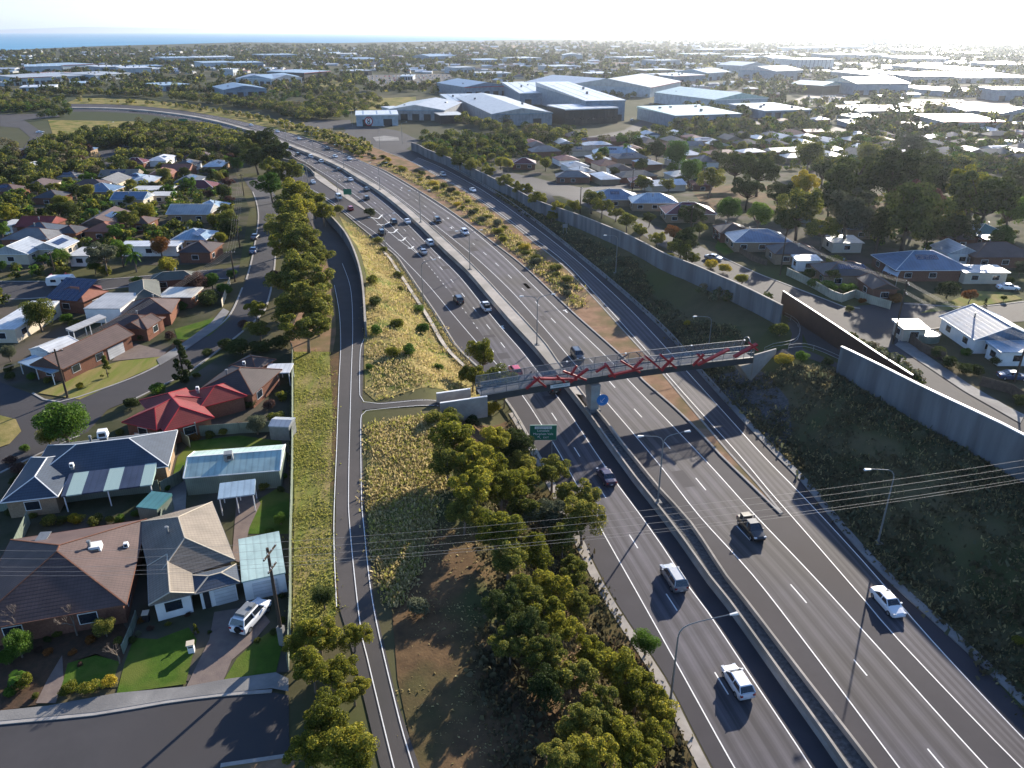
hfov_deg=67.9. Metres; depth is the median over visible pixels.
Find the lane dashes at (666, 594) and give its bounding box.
[552,413,728,693]
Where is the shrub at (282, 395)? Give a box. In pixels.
[275,391,287,401]
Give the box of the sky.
[0,0,1023,31]
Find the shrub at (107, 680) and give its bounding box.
[99,674,117,688]
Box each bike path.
[307,210,419,767]
[362,399,439,409]
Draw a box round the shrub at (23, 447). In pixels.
[19,444,29,450]
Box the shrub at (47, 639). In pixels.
[43,636,51,642]
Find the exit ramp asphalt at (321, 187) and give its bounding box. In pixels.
[222,154,363,210]
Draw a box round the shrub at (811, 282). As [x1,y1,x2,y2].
[806,278,819,286]
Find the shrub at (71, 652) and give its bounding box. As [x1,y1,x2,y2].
[67,648,76,655]
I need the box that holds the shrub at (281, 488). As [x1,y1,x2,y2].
[277,486,284,491]
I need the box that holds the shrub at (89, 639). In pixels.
[84,634,96,644]
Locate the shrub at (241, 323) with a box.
[237,320,246,327]
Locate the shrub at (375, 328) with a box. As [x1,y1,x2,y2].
[370,324,382,334]
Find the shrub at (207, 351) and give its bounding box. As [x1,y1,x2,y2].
[201,348,213,355]
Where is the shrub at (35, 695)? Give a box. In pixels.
[31,692,38,699]
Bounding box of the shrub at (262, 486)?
[258,483,269,490]
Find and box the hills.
[0,27,375,32]
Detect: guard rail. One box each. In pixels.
[393,254,477,368]
[453,167,720,391]
[505,400,542,465]
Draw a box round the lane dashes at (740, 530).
[240,122,943,767]
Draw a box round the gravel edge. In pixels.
[330,352,338,603]
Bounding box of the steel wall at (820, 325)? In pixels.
[781,291,913,378]
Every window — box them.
[0,333,6,338]
[1,624,23,637]
[7,257,14,261]
[21,326,27,335]
[23,500,41,510]
[62,303,69,308]
[72,363,80,373]
[75,258,82,262]
[77,611,97,624]
[95,351,103,360]
[137,427,147,433]
[145,248,152,252]
[153,324,158,332]
[159,282,167,287]
[163,598,183,612]
[183,425,195,435]
[191,255,198,259]
[256,388,262,399]
[759,244,765,248]
[783,257,789,261]
[834,278,841,283]
[844,245,850,249]
[880,292,888,297]
[904,273,911,277]
[909,332,918,337]
[929,273,936,277]
[945,324,951,332]
[958,257,965,261]
[962,335,968,344]
[971,275,978,279]
[980,260,988,264]
[989,349,996,356]
[992,275,999,279]
[1001,260,1009,264]
[1012,355,1021,361]
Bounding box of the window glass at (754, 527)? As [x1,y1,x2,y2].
[743,519,761,531]
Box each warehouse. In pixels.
[0,74,51,85]
[0,80,20,85]
[19,84,57,90]
[24,64,61,72]
[29,72,85,81]
[42,62,94,70]
[60,71,129,80]
[69,81,97,86]
[85,65,115,71]
[115,66,150,74]
[126,65,162,67]
[146,82,188,90]
[151,67,165,72]
[154,56,194,63]
[188,56,233,59]
[194,61,232,68]
[212,82,266,97]
[222,67,239,75]
[229,61,263,67]
[235,74,301,83]
[238,73,298,85]
[252,53,296,59]
[267,69,330,80]
[339,57,383,62]
[340,69,371,74]
[355,110,397,125]
[381,106,394,109]
[386,97,462,120]
[399,74,415,79]
[413,54,448,61]
[434,111,463,123]
[437,78,503,95]
[440,93,475,101]
[444,66,474,72]
[455,93,552,125]
[469,58,503,63]
[473,71,510,77]
[502,82,541,104]
[503,56,541,62]
[526,75,605,83]
[535,81,625,120]
[538,64,575,69]
[562,53,582,59]
[575,73,681,97]
[579,71,611,77]
[610,56,655,60]
[632,68,674,73]
[637,104,741,126]
[641,59,679,64]
[648,72,704,81]
[654,86,768,107]
[676,53,719,57]
[677,68,730,80]
[691,48,748,52]
[716,61,770,72]
[722,56,758,60]
[728,102,811,118]
[738,53,787,55]
[738,65,802,80]
[753,55,792,62]
[774,57,834,69]
[777,47,833,51]
[789,80,840,93]
[811,53,854,59]
[819,45,867,48]
[825,76,909,94]
[830,70,891,77]
[836,105,884,114]
[836,112,877,120]
[837,119,854,126]
[847,53,888,60]
[866,105,915,115]
[871,71,953,83]
[881,56,948,62]
[891,49,935,52]
[892,64,982,70]
[908,85,976,96]
[913,86,957,96]
[916,114,1005,128]
[920,71,1023,82]
[942,106,972,113]
[954,102,1023,120]
[971,62,1012,69]
[976,86,1023,100]
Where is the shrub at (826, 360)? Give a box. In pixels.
[822,357,833,364]
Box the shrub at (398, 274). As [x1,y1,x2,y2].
[392,271,403,277]
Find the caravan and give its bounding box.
[45,274,74,285]
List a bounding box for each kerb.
[0,269,222,281]
[0,435,80,472]
[0,689,271,724]
[7,278,227,299]
[31,287,242,402]
[134,228,277,398]
[220,754,284,767]
[246,192,258,279]
[288,132,781,513]
[310,189,589,553]
[375,147,782,512]
[719,255,859,308]
[904,301,1023,306]
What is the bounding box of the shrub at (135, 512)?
[130,510,138,516]
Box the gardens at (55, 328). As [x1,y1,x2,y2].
[0,281,225,391]
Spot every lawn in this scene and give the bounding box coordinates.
[39,357,158,398]
[62,655,118,690]
[117,627,196,692]
[173,435,284,478]
[174,316,229,339]
[225,631,280,678]
[248,489,289,533]
[715,241,733,254]
[922,291,1021,312]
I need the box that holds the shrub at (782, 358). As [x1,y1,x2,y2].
[774,353,794,364]
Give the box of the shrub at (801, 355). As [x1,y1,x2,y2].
[795,350,809,360]
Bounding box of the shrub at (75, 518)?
[66,513,85,524]
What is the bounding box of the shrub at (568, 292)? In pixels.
[561,289,571,295]
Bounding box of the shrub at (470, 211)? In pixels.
[467,209,476,214]
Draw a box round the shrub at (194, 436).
[190,433,201,440]
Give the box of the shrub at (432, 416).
[423,409,442,422]
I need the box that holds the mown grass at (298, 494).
[293,352,335,628]
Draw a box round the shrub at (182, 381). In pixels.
[179,376,188,382]
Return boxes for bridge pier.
[585,383,600,413]
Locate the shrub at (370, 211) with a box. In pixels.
[363,208,375,216]
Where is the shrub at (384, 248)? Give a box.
[379,246,387,251]
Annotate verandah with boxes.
[65,314,106,338]
[218,479,256,515]
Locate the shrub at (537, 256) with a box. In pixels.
[531,254,540,258]
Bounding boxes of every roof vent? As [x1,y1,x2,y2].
[69,462,73,469]
[123,541,128,547]
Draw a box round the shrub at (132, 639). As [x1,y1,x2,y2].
[129,636,135,642]
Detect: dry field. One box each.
[48,120,135,150]
[319,78,356,87]
[338,97,415,110]
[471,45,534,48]
[691,182,943,238]
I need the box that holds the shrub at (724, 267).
[718,264,732,271]
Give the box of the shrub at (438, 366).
[434,363,443,369]
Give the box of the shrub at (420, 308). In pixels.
[413,304,423,311]
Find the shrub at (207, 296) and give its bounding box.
[196,289,219,306]
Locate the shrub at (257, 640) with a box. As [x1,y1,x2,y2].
[253,637,260,643]
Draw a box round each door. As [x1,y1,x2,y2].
[107,342,124,359]
[203,592,211,608]
[213,585,236,605]
[252,578,278,598]
[383,119,391,125]
[401,114,407,119]
[412,114,418,119]
[424,114,430,120]
[443,117,449,123]
[525,99,531,104]
[533,118,540,123]
[775,112,780,118]
[998,96,1005,100]
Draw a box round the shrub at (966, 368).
[954,362,973,373]
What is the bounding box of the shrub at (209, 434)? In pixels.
[205,430,215,438]
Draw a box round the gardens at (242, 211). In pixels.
[0,156,249,266]
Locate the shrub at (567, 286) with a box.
[561,284,570,289]
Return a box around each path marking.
[333,285,340,606]
[342,263,394,767]
[359,340,413,403]
[360,405,418,767]
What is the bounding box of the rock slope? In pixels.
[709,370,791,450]
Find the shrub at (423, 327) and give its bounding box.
[415,323,428,333]
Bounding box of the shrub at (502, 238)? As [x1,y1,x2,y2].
[499,236,506,240]
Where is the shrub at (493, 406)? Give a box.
[488,402,500,414]
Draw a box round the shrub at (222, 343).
[217,338,231,348]
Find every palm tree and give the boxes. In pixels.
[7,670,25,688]
[123,251,142,271]
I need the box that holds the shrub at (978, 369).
[972,364,984,374]
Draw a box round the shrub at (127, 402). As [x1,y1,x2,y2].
[123,397,140,408]
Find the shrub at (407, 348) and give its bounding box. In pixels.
[402,343,414,354]
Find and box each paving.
[165,479,186,511]
[232,495,260,561]
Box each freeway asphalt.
[68,104,778,513]
[72,109,398,209]
[343,210,837,767]
[682,510,1023,767]
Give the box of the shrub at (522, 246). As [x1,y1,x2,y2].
[518,243,531,249]
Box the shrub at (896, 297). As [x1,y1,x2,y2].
[888,293,901,302]
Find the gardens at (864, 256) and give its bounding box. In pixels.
[428,135,1023,270]
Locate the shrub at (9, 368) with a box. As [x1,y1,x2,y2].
[3,363,13,372]
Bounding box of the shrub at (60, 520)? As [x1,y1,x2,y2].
[56,515,67,525]
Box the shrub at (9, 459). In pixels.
[1,455,17,463]
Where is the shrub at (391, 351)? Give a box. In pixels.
[384,347,400,356]
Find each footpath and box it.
[0,672,288,720]
[157,308,228,364]
[773,322,836,367]
[787,319,839,357]
[895,340,1023,422]
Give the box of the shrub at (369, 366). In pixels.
[365,363,373,368]
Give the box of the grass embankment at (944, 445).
[494,191,1023,704]
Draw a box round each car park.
[303,120,351,128]
[365,74,452,85]
[801,94,847,104]
[909,99,1012,111]
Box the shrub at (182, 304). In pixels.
[178,301,187,310]
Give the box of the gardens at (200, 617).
[0,331,289,690]
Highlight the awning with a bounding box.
[18,355,58,384]
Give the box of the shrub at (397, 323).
[389,318,403,329]
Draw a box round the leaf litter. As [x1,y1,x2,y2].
[392,419,697,767]
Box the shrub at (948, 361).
[941,355,957,368]
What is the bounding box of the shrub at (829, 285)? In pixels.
[817,280,838,290]
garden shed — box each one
[29,335,78,356]
[136,491,174,519]
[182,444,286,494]
[268,417,296,440]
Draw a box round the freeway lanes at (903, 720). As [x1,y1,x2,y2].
[197,114,985,767]
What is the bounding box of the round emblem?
[364,117,372,125]
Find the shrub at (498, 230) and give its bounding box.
[492,227,504,233]
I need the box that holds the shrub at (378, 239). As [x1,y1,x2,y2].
[372,236,383,242]
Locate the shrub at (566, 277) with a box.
[560,275,573,282]
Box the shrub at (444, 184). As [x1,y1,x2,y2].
[441,182,447,187]
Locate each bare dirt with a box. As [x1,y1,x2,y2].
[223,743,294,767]
[290,260,335,351]
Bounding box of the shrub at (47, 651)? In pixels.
[42,647,53,655]
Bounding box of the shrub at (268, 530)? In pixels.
[264,528,274,533]
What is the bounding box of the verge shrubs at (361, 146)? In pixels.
[75,96,372,157]
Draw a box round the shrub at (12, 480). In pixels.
[7,475,17,484]
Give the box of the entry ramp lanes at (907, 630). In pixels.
[413,158,1023,767]
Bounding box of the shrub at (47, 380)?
[43,377,52,382]
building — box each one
[547,104,618,124]
[859,36,902,45]
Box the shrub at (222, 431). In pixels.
[218,428,226,434]
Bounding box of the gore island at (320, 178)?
[311,171,364,209]
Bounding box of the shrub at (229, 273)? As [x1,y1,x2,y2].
[226,269,237,277]
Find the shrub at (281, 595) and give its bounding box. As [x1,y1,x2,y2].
[278,592,284,598]
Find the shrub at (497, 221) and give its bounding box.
[492,219,502,224]
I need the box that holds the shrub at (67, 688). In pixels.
[57,679,77,696]
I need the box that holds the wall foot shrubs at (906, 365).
[695,283,926,383]
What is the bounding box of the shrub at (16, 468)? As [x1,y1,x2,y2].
[8,462,24,473]
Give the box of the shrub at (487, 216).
[481,214,493,217]
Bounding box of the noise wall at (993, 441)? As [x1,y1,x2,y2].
[836,346,1023,483]
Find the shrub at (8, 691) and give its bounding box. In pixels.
[3,687,17,696]
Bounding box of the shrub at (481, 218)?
[476,216,486,220]
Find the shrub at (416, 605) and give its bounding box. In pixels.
[407,596,429,614]
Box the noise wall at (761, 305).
[411,142,782,323]
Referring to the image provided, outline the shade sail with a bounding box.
[881,265,899,285]
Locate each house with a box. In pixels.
[0,182,29,194]
[0,228,62,244]
[0,236,43,264]
[0,301,61,342]
[0,430,177,517]
[0,518,146,645]
[3,219,18,234]
[6,146,25,155]
[14,216,66,230]
[16,222,67,231]
[26,178,60,192]
[29,323,134,381]
[31,189,72,204]
[33,234,78,259]
[43,285,108,313]
[55,170,82,182]
[59,224,89,242]
[67,247,103,265]
[75,178,111,185]
[80,206,130,228]
[82,221,127,240]
[86,147,97,155]
[91,183,124,194]
[98,168,143,177]
[99,294,179,340]
[100,172,131,186]
[109,191,154,206]
[121,383,246,442]
[122,241,183,255]
[126,172,146,178]
[127,157,149,168]
[129,186,176,191]
[129,216,158,232]
[129,268,203,307]
[131,175,162,188]
[141,501,235,620]
[148,167,177,178]
[149,153,176,166]
[152,191,176,201]
[160,164,196,175]
[165,204,218,222]
[170,227,218,247]
[174,174,205,185]
[176,180,223,193]
[176,240,223,262]
[178,158,202,169]
[183,151,214,161]
[200,354,281,407]
[202,159,229,172]
[203,200,230,212]
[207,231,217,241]
[512,75,523,78]
[512,158,535,169]
[525,138,543,143]
[527,141,545,147]
[527,145,560,156]
[551,138,574,145]
[552,154,579,165]
[555,170,590,182]
[560,160,589,170]
[564,131,586,138]
[565,145,596,156]
[567,137,597,142]
[568,166,595,174]
[580,141,611,146]
[585,155,611,163]
[589,171,619,184]
[590,158,616,171]
[592,146,635,158]
[592,188,635,206]
[597,145,615,147]
[603,136,623,145]
[605,163,632,172]
[611,152,648,163]
[613,170,657,182]
[619,144,643,153]
[627,176,650,186]
[628,193,677,210]
[631,158,661,170]
[640,130,660,138]
[641,137,654,144]
[642,179,686,191]
[659,136,685,142]
[659,201,716,222]
[663,158,682,167]
[663,169,693,181]
[666,129,687,136]
[680,133,700,138]
[684,141,704,150]
[684,150,698,159]
[688,155,718,167]
[688,178,711,189]
[690,85,703,87]
[691,136,718,144]
[703,149,739,154]
[705,84,718,87]
[705,140,730,149]
[712,221,746,242]
[718,133,741,142]
[725,227,791,251]
[731,139,760,148]
[734,148,765,154]
[742,87,758,91]
[749,135,761,139]
[760,130,776,135]
[760,138,788,147]
[763,147,795,156]
[764,242,822,264]
[772,133,796,139]
[777,118,790,122]
[780,129,805,134]
[780,153,800,163]
[791,138,811,144]
[791,254,822,270]
[793,133,817,139]
[800,129,824,135]
[809,258,880,285]
[811,116,830,123]
[817,136,845,143]
[821,145,842,152]
[822,150,843,157]
[822,235,864,252]
[837,136,863,141]
[839,224,873,239]
[841,147,860,160]
[856,272,900,300]
[866,130,894,137]
[871,248,972,280]
[873,141,892,145]
[892,319,929,341]
[898,102,910,107]
[901,92,920,96]
[924,133,946,139]
[926,139,943,144]
[930,238,974,264]
[934,146,954,152]
[939,303,1023,353]
[941,233,976,243]
[945,132,965,140]
[953,146,978,150]
[955,130,983,138]
[959,265,1010,283]
[962,239,1023,267]
[971,222,998,240]
[972,148,1012,155]
[974,234,988,242]
[980,127,996,132]
[980,144,1006,148]
[981,131,1007,139]
[985,341,1023,365]
[1004,153,1023,158]
[1005,137,1023,144]
[1008,143,1023,148]
[1009,147,1023,153]
[1010,129,1023,138]
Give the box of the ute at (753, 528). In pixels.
[736,511,766,540]
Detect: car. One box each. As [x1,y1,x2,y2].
[228,597,270,634]
[249,247,257,253]
[250,233,259,239]
[378,228,385,234]
[390,218,397,224]
[404,218,410,223]
[419,248,427,254]
[425,239,433,245]
[433,216,441,222]
[453,294,463,303]
[460,227,468,234]
[508,365,522,375]
[570,346,584,360]
[596,466,616,486]
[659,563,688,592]
[704,253,722,260]
[721,663,755,700]
[869,586,906,617]
[996,282,1019,290]
[996,369,1023,381]
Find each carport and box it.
[238,531,287,600]
[267,363,293,385]
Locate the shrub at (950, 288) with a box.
[934,281,961,297]
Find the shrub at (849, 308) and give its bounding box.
[845,305,853,310]
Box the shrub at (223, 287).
[216,283,232,294]
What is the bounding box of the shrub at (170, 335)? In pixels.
[164,331,175,339]
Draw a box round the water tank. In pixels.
[919,329,940,343]
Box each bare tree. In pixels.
[1,604,16,625]
[55,605,77,635]
[103,643,120,663]
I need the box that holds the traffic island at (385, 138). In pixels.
[373,136,398,140]
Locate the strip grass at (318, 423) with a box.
[282,349,345,628]
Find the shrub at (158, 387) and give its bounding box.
[148,382,165,394]
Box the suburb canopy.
[0,80,1023,169]
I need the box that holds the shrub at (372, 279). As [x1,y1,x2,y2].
[366,274,377,283]
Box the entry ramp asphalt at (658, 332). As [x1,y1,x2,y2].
[391,149,823,512]
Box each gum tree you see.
[0,203,19,219]
[0,221,9,237]
[24,181,44,194]
[33,253,49,265]
[44,183,55,188]
[44,202,65,216]
[57,266,71,273]
[58,183,72,190]
[77,143,93,150]
[78,171,96,179]
[83,242,117,275]
[105,239,133,266]
[106,223,124,239]
[116,210,139,229]
[123,195,135,204]
[124,160,136,166]
[159,184,173,190]
[165,180,173,185]
[178,177,195,191]
[201,155,207,160]
[202,190,213,199]
[216,203,233,211]
[220,177,235,185]
[223,195,235,201]
[225,156,232,168]
[237,134,261,165]
[237,147,268,174]
[242,320,270,340]
[243,127,279,156]
[243,300,267,322]
[249,172,281,202]
[258,156,304,188]
[260,140,291,160]
[262,266,305,292]
[263,211,309,239]
[267,233,309,256]
[270,297,302,334]
[272,194,295,213]
[274,281,332,314]
[277,312,331,352]
[278,193,316,218]
[279,248,319,296]
[280,177,309,200]
[280,263,335,292]
[281,729,333,767]
[282,222,322,251]
[282,628,315,659]
[291,615,343,656]
[291,645,330,692]
[301,189,325,218]
[301,299,334,335]
[303,244,335,267]
[303,686,351,735]
[311,202,335,226]
[318,717,379,767]
[326,653,358,685]
[332,676,371,706]
[336,622,373,653]
[339,745,374,767]
[427,412,474,450]
[428,443,468,488]
[435,145,452,156]
[444,497,482,534]
[447,465,493,508]
[451,154,470,169]
[452,139,462,145]
[454,438,495,476]
[458,365,484,393]
[462,157,481,169]
[464,338,493,370]
[466,452,509,477]
[475,508,526,548]
[476,139,485,147]
[478,157,486,165]
[479,426,510,468]
[480,581,524,624]
[481,165,495,175]
[481,362,517,409]
[482,469,527,510]
[488,625,533,666]
[491,540,528,580]
[495,174,514,185]
[499,428,536,462]
[505,573,543,602]
[505,606,548,639]
[506,449,536,471]
[506,487,544,528]
[507,466,540,495]
[510,181,532,192]
[518,144,526,149]
[518,532,553,575]
[518,589,566,620]
[520,497,566,536]
[520,633,568,674]
[526,662,565,711]
[527,191,546,202]
[531,568,573,605]
[534,453,571,494]
[536,738,579,767]
[542,610,585,647]
[542,651,599,701]
[546,211,557,221]
[546,516,584,558]
[551,200,564,209]
[552,478,601,506]
[554,702,602,742]
[559,553,587,589]
[561,144,573,154]
[561,495,607,544]
[563,584,599,625]
[566,200,581,212]
[566,729,620,767]
[573,633,604,663]
[579,681,618,738]
[582,189,605,213]
[590,197,614,218]
[591,646,643,694]
[592,152,604,160]
[603,708,643,760]
[607,207,624,221]
[614,743,657,767]
[616,135,627,144]
[617,212,637,232]
[618,665,656,714]
[632,223,647,239]
[634,161,645,169]
[634,716,673,760]
[636,148,644,154]
[636,178,653,192]
[636,684,679,729]
[642,212,655,226]
[647,141,665,161]
[648,232,665,247]
[659,178,674,194]
[664,224,680,240]
[665,163,678,170]
[667,238,692,258]
[674,227,699,254]
[677,204,707,232]
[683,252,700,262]
[694,222,708,237]
[696,167,725,197]
[699,162,706,168]
[709,140,720,149]
[711,148,728,170]
[713,142,724,148]
[718,151,752,185]
[731,174,765,210]
[742,152,780,196]
[766,181,794,210]
[771,207,801,236]
[776,187,823,240]
[791,169,820,192]
[803,216,842,249]
[812,159,834,188]
[820,183,848,215]
[823,156,883,193]
[827,187,875,238]
[846,176,877,200]
[862,206,901,253]
[865,147,935,206]
[877,181,957,251]
[894,179,946,229]
[895,131,928,152]
[908,147,942,172]
[909,217,953,249]
[923,167,951,193]
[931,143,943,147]
[936,202,965,220]
[943,213,981,240]
[944,164,991,215]
[949,169,1023,222]
[983,155,999,163]
[1002,166,1023,187]
[1004,131,1013,138]
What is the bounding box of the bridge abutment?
[734,348,776,379]
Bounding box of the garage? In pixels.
[83,293,136,322]
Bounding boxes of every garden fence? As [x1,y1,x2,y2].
[0,480,159,511]
[13,511,30,538]
[121,610,137,653]
[159,465,183,491]
[180,421,269,447]
[221,277,230,306]
[286,343,293,669]
[739,247,766,265]
[786,267,891,308]
[800,217,839,232]
[909,334,946,360]
[980,376,1023,397]
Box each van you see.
[335,193,341,199]
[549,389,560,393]
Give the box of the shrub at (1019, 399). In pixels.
[1012,394,1023,406]
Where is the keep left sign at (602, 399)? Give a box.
[597,394,608,405]
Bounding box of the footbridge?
[475,336,757,400]
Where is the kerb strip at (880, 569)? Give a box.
[446,165,1023,705]
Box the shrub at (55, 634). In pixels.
[51,631,62,636]
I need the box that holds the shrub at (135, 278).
[129,276,142,282]
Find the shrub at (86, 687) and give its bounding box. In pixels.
[74,678,99,694]
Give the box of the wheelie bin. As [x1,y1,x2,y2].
[141,610,149,622]
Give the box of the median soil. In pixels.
[591,413,868,767]
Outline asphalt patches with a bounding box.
[357,191,695,487]
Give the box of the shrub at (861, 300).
[858,298,866,302]
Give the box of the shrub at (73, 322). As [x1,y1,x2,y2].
[67,319,82,326]
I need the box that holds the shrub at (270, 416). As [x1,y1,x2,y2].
[266,411,285,420]
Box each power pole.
[47,349,68,397]
[48,251,54,271]
[226,251,235,281]
[232,219,240,247]
[263,544,285,645]
[779,237,786,274]
[892,281,909,343]
[1013,349,1023,382]
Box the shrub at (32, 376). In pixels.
[26,372,36,379]
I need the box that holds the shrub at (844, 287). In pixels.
[839,283,858,292]
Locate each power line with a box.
[0,542,273,550]
[0,567,268,575]
[7,564,257,571]
[58,252,224,346]
[72,253,231,343]
[85,550,265,558]
[90,558,260,566]
[261,473,1019,558]
[273,479,1019,563]
[276,481,1023,566]
[277,466,1022,549]
[285,460,1021,541]
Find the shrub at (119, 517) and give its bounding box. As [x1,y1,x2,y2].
[114,514,124,522]
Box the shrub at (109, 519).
[105,516,113,522]
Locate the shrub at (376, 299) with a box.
[368,295,381,305]
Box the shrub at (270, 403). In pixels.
[262,399,274,408]
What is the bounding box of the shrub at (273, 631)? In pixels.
[269,628,276,634]
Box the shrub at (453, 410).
[441,406,463,420]
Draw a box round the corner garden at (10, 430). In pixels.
[0,415,20,446]
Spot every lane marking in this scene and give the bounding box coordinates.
[97,109,811,767]
[205,121,417,252]
[226,120,899,767]
[284,132,987,767]
[317,192,734,767]
[414,162,1021,767]
[422,159,1023,738]
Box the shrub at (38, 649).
[33,645,43,652]
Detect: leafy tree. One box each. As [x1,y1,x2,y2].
[0,261,6,270]
[0,345,16,361]
[0,648,16,664]
[1,628,33,657]
[4,168,20,183]
[18,298,56,331]
[26,154,38,161]
[30,401,90,442]
[34,429,56,444]
[35,158,45,166]
[48,248,71,260]
[50,194,73,203]
[58,201,78,215]
[63,177,72,182]
[67,184,78,199]
[77,191,88,196]
[78,184,94,194]
[84,208,98,216]
[86,261,100,273]
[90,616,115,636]
[125,179,137,185]
[133,202,155,216]
[135,166,145,171]
[139,142,146,148]
[148,181,157,185]
[150,236,169,257]
[155,167,171,178]
[156,162,165,168]
[157,256,178,270]
[176,153,182,160]
[179,167,190,175]
[181,271,207,287]
[204,272,218,290]
[206,213,217,228]
[213,171,224,182]
[213,232,227,241]
[214,209,237,224]
[215,183,230,197]
[218,218,236,238]
[229,157,243,171]
[246,415,265,434]
[273,512,286,524]
[309,585,335,609]
[440,134,449,140]
[467,142,475,151]
[488,153,495,158]
[495,157,503,169]
[501,157,513,171]
[540,157,551,171]
[598,147,609,156]
[609,167,619,175]
[631,628,661,655]
[632,137,643,145]
[634,175,647,189]
[637,158,647,169]
[642,148,650,155]
[663,140,688,170]
[679,158,701,186]
[716,196,742,222]
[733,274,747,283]
[735,141,748,148]
[741,132,750,138]
[746,202,773,228]
[768,150,776,155]
[772,154,785,163]
[782,137,791,142]
[795,140,824,170]
[803,268,816,277]
[821,269,840,279]
[826,254,846,261]
[856,141,882,169]
[961,289,978,302]
[976,140,986,146]
[985,224,1016,243]
[994,196,1023,224]
[1014,261,1023,277]
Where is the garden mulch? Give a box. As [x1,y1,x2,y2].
[165,340,184,353]
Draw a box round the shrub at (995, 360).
[988,356,1001,365]
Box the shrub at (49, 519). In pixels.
[40,514,56,526]
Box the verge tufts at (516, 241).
[376,162,588,308]
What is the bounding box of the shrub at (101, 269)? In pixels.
[96,265,111,275]
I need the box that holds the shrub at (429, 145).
[422,141,438,150]
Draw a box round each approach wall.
[436,388,470,402]
[440,395,487,420]
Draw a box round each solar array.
[35,531,51,540]
[45,277,97,300]
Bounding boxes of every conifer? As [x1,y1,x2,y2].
[100,355,110,376]
[171,339,193,380]
[192,623,199,633]
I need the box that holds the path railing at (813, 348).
[788,343,838,358]
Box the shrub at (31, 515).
[28,512,37,518]
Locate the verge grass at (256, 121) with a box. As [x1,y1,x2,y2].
[68,98,345,141]
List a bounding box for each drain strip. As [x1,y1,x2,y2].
[383,251,481,386]
[509,412,710,767]
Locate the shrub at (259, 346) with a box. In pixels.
[247,339,272,353]
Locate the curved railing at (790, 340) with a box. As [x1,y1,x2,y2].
[764,313,799,350]
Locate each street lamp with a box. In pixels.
[408,189,429,222]
[421,259,435,302]
[455,229,482,269]
[519,293,555,344]
[603,235,617,272]
[637,430,690,504]
[669,611,738,703]
[693,316,711,345]
[863,468,893,544]
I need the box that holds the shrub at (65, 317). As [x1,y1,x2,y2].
[59,313,72,322]
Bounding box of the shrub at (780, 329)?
[768,323,788,335]
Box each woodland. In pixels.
[0,38,1023,133]
[0,80,944,184]
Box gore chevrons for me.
[369,187,567,328]
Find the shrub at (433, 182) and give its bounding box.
[428,181,437,185]
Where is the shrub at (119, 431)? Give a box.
[115,428,123,435]
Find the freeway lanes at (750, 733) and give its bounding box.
[78,109,809,767]
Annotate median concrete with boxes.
[72,107,582,394]
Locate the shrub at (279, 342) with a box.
[270,335,288,348]
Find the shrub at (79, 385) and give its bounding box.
[75,382,83,388]
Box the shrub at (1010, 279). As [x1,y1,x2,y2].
[1007,277,1014,282]
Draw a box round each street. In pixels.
[0,114,59,162]
[0,177,277,470]
[0,265,239,298]
[0,692,288,767]
[86,145,137,167]
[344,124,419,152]
[483,170,631,204]
[562,196,1023,432]
[589,120,659,138]
[753,95,805,124]
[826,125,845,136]
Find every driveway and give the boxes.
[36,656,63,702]
[112,344,165,360]
[187,608,269,685]
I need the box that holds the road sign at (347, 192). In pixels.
[343,189,351,195]
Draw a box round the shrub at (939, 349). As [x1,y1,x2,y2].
[931,346,947,356]
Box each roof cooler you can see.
[88,541,102,550]
[96,428,108,440]
[223,450,233,460]
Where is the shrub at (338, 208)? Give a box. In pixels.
[333,205,343,213]
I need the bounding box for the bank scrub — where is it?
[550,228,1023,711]
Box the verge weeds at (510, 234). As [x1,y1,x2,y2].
[378,162,585,306]
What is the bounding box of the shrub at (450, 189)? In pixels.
[446,187,455,191]
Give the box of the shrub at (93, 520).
[87,512,103,526]
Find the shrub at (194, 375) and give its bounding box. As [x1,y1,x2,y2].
[192,372,201,378]
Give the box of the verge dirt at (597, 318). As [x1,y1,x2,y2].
[317,141,774,505]
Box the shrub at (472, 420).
[465,414,479,425]
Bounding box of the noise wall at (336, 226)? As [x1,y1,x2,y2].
[315,202,366,336]
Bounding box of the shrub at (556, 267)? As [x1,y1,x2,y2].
[549,263,563,270]
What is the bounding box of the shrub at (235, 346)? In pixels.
[225,338,247,355]
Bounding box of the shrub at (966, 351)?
[960,348,972,355]
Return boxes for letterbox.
[186,640,194,653]
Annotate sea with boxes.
[0,32,1023,49]
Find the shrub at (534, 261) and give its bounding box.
[529,258,541,264]
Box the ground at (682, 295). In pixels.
[0,33,1023,767]
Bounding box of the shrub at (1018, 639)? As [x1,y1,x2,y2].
[1011,635,1023,645]
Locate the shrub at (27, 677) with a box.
[11,671,32,689]
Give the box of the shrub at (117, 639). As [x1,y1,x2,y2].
[113,636,122,644]
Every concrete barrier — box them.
[72,108,850,767]
[108,107,876,767]
[275,157,314,175]
[290,155,315,170]
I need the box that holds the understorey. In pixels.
[463,420,693,767]
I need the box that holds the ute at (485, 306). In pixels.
[480,301,491,311]
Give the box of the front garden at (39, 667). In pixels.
[0,623,128,709]
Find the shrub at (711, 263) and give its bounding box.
[703,259,718,268]
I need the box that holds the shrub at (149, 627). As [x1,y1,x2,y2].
[146,625,154,630]

